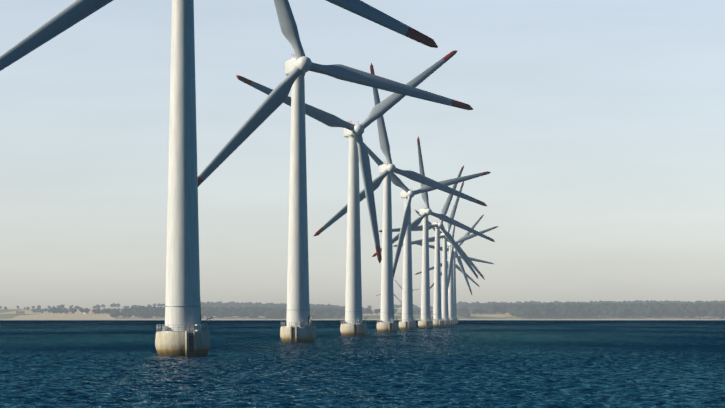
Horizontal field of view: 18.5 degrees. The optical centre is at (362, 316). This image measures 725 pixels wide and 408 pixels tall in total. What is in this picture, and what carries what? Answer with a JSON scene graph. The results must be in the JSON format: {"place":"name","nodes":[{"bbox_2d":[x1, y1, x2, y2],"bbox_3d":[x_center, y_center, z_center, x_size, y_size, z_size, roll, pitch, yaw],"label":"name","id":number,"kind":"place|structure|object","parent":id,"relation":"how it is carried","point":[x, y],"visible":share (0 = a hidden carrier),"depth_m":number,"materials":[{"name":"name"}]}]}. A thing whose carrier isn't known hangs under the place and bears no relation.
{"place":"outdoors","nodes":[
{"label":"outdoors","id":0,"kind":"place"},
{"bbox_2d":[0,320,724,407],"bbox_3d":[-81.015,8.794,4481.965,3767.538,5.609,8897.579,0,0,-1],"label":"sea","id":1,"kind":"structure","parent":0,"point":[460,364],"depth_m":262.95,"materials":[{"name":"liquid"}]},
{"bbox_2d":[0,0,437,356],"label":"wind turbine","id":2,"kind":"object","parent":1,"relation":"on","point":[182,333],"visible":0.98,"depth_m":335.41,"materials":[{"name":"white paint"}]},
{"bbox_2d":[198,0,472,342],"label":"wind turbine","id":3,"kind":"object","parent":1,"relation":"on","point":[297,328],"visible":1,"depth_m":514.55,"materials":[{"name":"white paint"}]},
{"bbox_2d":[236,50,456,335],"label":"wind turbine","id":4,"kind":"object","parent":1,"relation":"on","point":[352,325],"visible":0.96,"depth_m":693.72,"materials":[{"name":"white paint"}]},
{"bbox_2d":[314,63,486,331],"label":"wind turbine","id":5,"kind":"object","parent":1,"relation":"on","point":[387,323],"visible":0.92,"depth_m":873.16,"materials":[{"name":"white paint"}]},
{"bbox_2d":[363,142,490,329],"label":"wind turbine","id":6,"kind":"object","parent":1,"relation":"on","point":[407,322],"visible":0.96,"depth_m":1052.29,"materials":[{"name":"white paint"}]},
{"bbox_2d":[379,166,477,325],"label":"wind turbine","id":7,"kind":"object","parent":1,"relation":"on","point":[438,320],"visible":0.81,"depth_m":1411.29,"materials":[{"name":"white paint"}]},
{"bbox_2d":[372,136,494,327],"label":"wind turbine","id":8,"kind":"object","parent":1,"relation":"on","point":[425,321],"visible":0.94,"depth_m":1231.87,"materials":[{"name":"white paint"}]},
{"bbox_2d":[393,181,484,324],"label":"wind turbine","id":9,"kind":"object","parent":1,"relation":"on","point":[444,309],"visible":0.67,"depth_m":1590.67,"materials":[{"name":"white paint"}]},
{"bbox_2d":[414,226,479,286],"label":"wind turbine","id":10,"kind":"object","parent":1,"relation":"on","point":[459,269],"visible":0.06,"depth_m":2307.45,"materials":[{"name":"white paint"}]},
{"bbox_2d":[416,215,483,323],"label":"wind turbine","id":11,"kind":"object","parent":1,"relation":"on","point":[460,264],"visible":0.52,"depth_m":1948.72,"materials":[{"name":"white paint"}]},
{"bbox_2d":[414,209,498,324],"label":"wind turbine","id":12,"kind":"object","parent":1,"relation":"on","point":[451,287],"visible":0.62,"depth_m":1769.69,"materials":[{"name":"white paint"}]},
{"bbox_2d":[430,225,493,288],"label":"wind turbine","id":13,"kind":"object","parent":1,"relation":"on","point":[471,259],"visible":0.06,"depth_m":2131.87,"materials":[{"name":"white paint"}]},
{"bbox_2d":[0,307,724,319],"bbox_3d":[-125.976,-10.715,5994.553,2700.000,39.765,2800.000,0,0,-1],"label":"shore land","id":14,"kind":"structure","parent":0,"point":[11,314],"depth_m":4769.16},
{"bbox_2d":[16,311,508,313],"bbox_3d":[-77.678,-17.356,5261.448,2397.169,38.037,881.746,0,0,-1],"label":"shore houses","id":15,"kind":"structure","parent":14,"relation":"on","point":[23,312],"depth_m":5282.64,"materials":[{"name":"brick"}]},
{"bbox_2d":[0,300,724,318],"bbox_3d":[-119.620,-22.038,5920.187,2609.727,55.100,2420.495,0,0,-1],"label":"shore trees","id":16,"kind":"object","parent":14,"relation":"on","point":[624,308],"visible":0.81,"depth_m":4815.04,"materials":[{"name":"green plant"}]},
{"bbox_2d":[0,0,724,308],"label":"sky","id":17,"kind":"structure","parent":0,"point":[598,126],"materials":[{"name":"blue"}]}
]}

